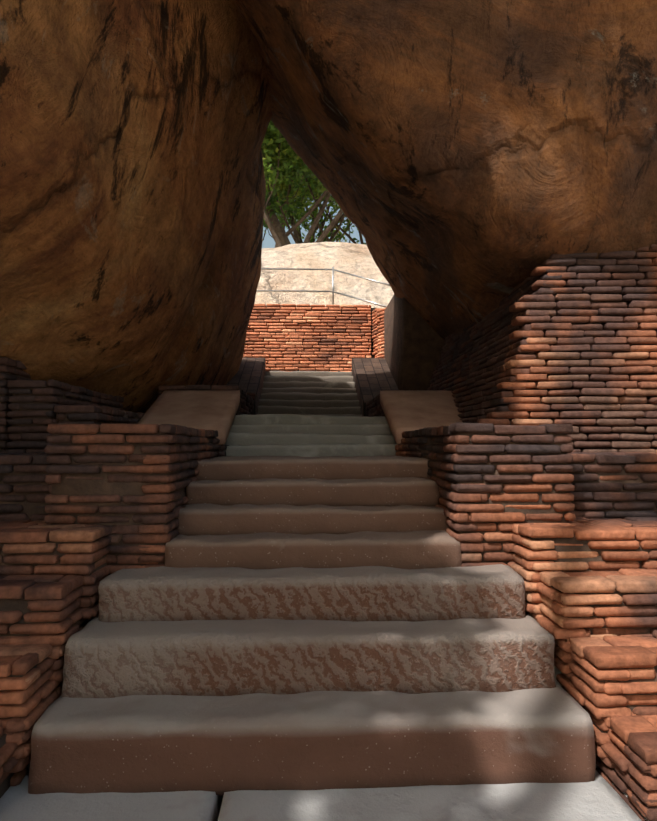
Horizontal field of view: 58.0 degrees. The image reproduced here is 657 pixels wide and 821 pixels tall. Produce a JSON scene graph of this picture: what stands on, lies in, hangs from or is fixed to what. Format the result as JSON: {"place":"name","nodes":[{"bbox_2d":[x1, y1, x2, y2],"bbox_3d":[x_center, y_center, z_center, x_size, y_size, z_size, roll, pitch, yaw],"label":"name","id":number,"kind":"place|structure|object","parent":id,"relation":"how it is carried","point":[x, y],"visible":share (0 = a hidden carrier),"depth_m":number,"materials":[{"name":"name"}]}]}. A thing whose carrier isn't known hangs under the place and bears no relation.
{"place":"outdoors","nodes":[
{"label":"outdoors","id":0,"kind":"place"},
{"bbox_2d":[261,120,342,246],"bbox_3d":[-1.795,-13.296,26.429,14.491,25.657,14.246,2,-4,-33],"label":"tree","id":1,"kind":"object","parent":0,"point":[287,157],"depth_m":26.67,"materials":[{"name":"green plant"}]},
{"bbox_2d":[262,186,366,247],"label":"sky","id":2,"kind":"structure","parent":0,"point":[268,242],"materials":[{"name":"blue"}]},
{"bbox_2d":[0,763,648,820],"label":"floor slabs","id":3,"kind":"structure","parent":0,"point":[598,798],"depth_m":2.42,"materials":[{"name":"grey stone"}]},
{"bbox_2d":[28,679,595,794],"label":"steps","id":4,"kind":"structure","parent":3,"relation":"on","point":[313,740],"depth_m":2.56,"materials":[{"name":"stone"}]},
{"bbox_2d":[554,666,561,685],"bbox_3d":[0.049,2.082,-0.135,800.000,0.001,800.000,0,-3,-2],"label":"ground","id":5,"kind":"structure","parent":0,"point":[557,671],"depth_m":5.41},
{"bbox_2d":[0,0,271,412],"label":"rock","id":6,"kind":"object","parent":5,"relation":"on","point":[132,182],"visible":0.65,"depth_m":4.63,"materials":[{"name":"brown stone"}]},
{"bbox_2d":[255,242,393,307],"bbox_3d":[-0.150,0.317,18.887,16.573,10.676,17.891,0,-3,-2],"label":"pale rock","id":7,"kind":"object","parent":5,"relation":"on","point":[354,259],"visible":0.02,"depth_m":13.37,"materials":[{"name":"beige stone"}]},
{"bbox_2d":[0,240,656,820],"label":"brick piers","id":8,"kind":"structure","parent":5,"relation":"on","point":[596,346],"depth_m":3.43,"materials":[{"name":"brown brick"}]},
{"bbox_2d":[137,390,239,444],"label":"slab","id":9,"kind":"structure","parent":8,"relation":"on","point":[214,410],"depth_m":5.93,"materials":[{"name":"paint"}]},
{"bbox_2d":[61,564,555,697],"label":"steps","id":10,"kind":"structure","parent":8,"relation":"on","point":[206,631],"depth_m":2.90,"materials":[{"name":"brown stone"}]},
{"bbox_2d":[164,455,461,568],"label":"steps","id":11,"kind":"structure","parent":10,"relation":"on","point":[263,512],"depth_m":3.73,"materials":[{"name":"brown stone"}]},
{"bbox_2d":[223,414,396,456],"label":"steps","id":12,"kind":"structure","parent":11,"relation":"on","point":[292,435],"depth_m":5.84,"materials":[{"name":"grey stone"}]},
{"bbox_2d":[256,371,361,415],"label":"steps","id":13,"kind":"structure","parent":12,"relation":"on","point":[329,393],"depth_m":9.33,"materials":[{"name":"grey stone"}]},
{"bbox_2d":[380,390,462,443],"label":"slab","id":14,"kind":"structure","parent":8,"relation":"on","point":[408,410],"depth_m":6.04,"materials":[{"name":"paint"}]},
{"bbox_2d":[0,294,656,797],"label":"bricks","id":15,"kind":"object","parent":5,"relation":"on","point":[414,342],"visible":0.08,"depth_m":3.54,"materials":[{"name":"brown brick"}]},
{"bbox_2d":[0,254,571,520],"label":"dark brick walls","id":16,"kind":"structure","parent":15,"relation":"on","point":[470,372],"depth_m":4.77,"materials":[{"name":"brown brick"}]},
{"bbox_2d":[226,357,265,414],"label":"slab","id":17,"kind":"structure","parent":16,"relation":"on","point":[249,375],"depth_m":9.45,"materials":[{"name":"stone"}]},
{"bbox_2d":[352,358,398,416],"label":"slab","id":18,"kind":"structure","parent":16,"relation":"on","point":[372,378],"depth_m":9.47,"materials":[{"name":"stone"}]},
{"bbox_2d":[243,304,385,371],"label":"brick wall","id":19,"kind":"structure","parent":15,"relation":"on","point":[310,338],"depth_m":11.07,"materials":[{"name":"red brick"}]},
{"bbox_2d":[233,0,656,341],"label":"rock","id":20,"kind":"object","parent":5,"relation":"on","point":[468,162],"visible":0.69,"depth_m":4.43,"materials":[{"name":"brown stone"}]},
{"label":"terrace top","id":21,"kind":"object","parent":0,"visible":0},
{"bbox_2d":[267,193,337,242],"bbox_3d":[0.274,-17.927,40.658,24.481,37.418,12.152,-1,-3,11],"label":"hardwood tree","id":22,"kind":"object","parent":21,"relation":"on","point":[322,223],"visible":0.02,"depth_m":38.89,"materials":[{"name":"brown plant"}]},
{"bbox_2d":[263,165,351,247],"bbox_3d":[-5.381,-13.624,32.631,21.019,27.908,13.989,0,-3,-2],"label":"tree","id":23,"kind":"object","parent":21,"relation":"on","point":[339,226],"depth_m":32.60,"materials":[{"name":"brown plant"}]},
{"bbox_2d":[263,163,339,222],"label":"tree leaves","id":24,"kind":"object","parent":23,"relation":"on","point":[335,203],"depth_m":31.33,"materials":[{"name":"green plant"}]},
{"bbox_2d":[263,212,352,242],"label":"tree branches","id":25,"kind":"object","parent":21,"relation":"on","point":[331,231],"visible":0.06,"depth_m":40.11,"materials":[{"name":"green plant"}]},
{"bbox_2d":[264,199,355,241],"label":"tree leaves","id":26,"kind":"object","parent":25,"relation":"attached to","point":[338,234],"depth_m":43.30,"materials":[{"name":"green plant"}]},
{"bbox_2d":[254,267,389,307],"bbox_3d":[-0.889,-2.070,11.503,4.761,1.550,0.684,0,-3,9],"label":"railing","id":27,"kind":"object","parent":21,"relation":"on","point":[333,270],"visible":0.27,"depth_m":11.65,"materials":[{"name":"metal"}]},
{"bbox_2d":[304,194,363,243],"bbox_3d":[3.042,-10.033,35.199,16.274,21.066,9.741,0,-3,-2],"label":"cottonwood tree","id":28,"kind":"object","parent":21,"relation":"on","point":[346,234],"visible":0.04,"depth_m":36.69,"materials":[{"name":"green plant"}]},
{"bbox_2d":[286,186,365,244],"bbox_3d":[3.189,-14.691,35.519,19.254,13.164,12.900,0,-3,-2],"label":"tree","id":29,"kind":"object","parent":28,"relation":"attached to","point":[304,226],"depth_m":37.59,"materials":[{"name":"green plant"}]}
]}

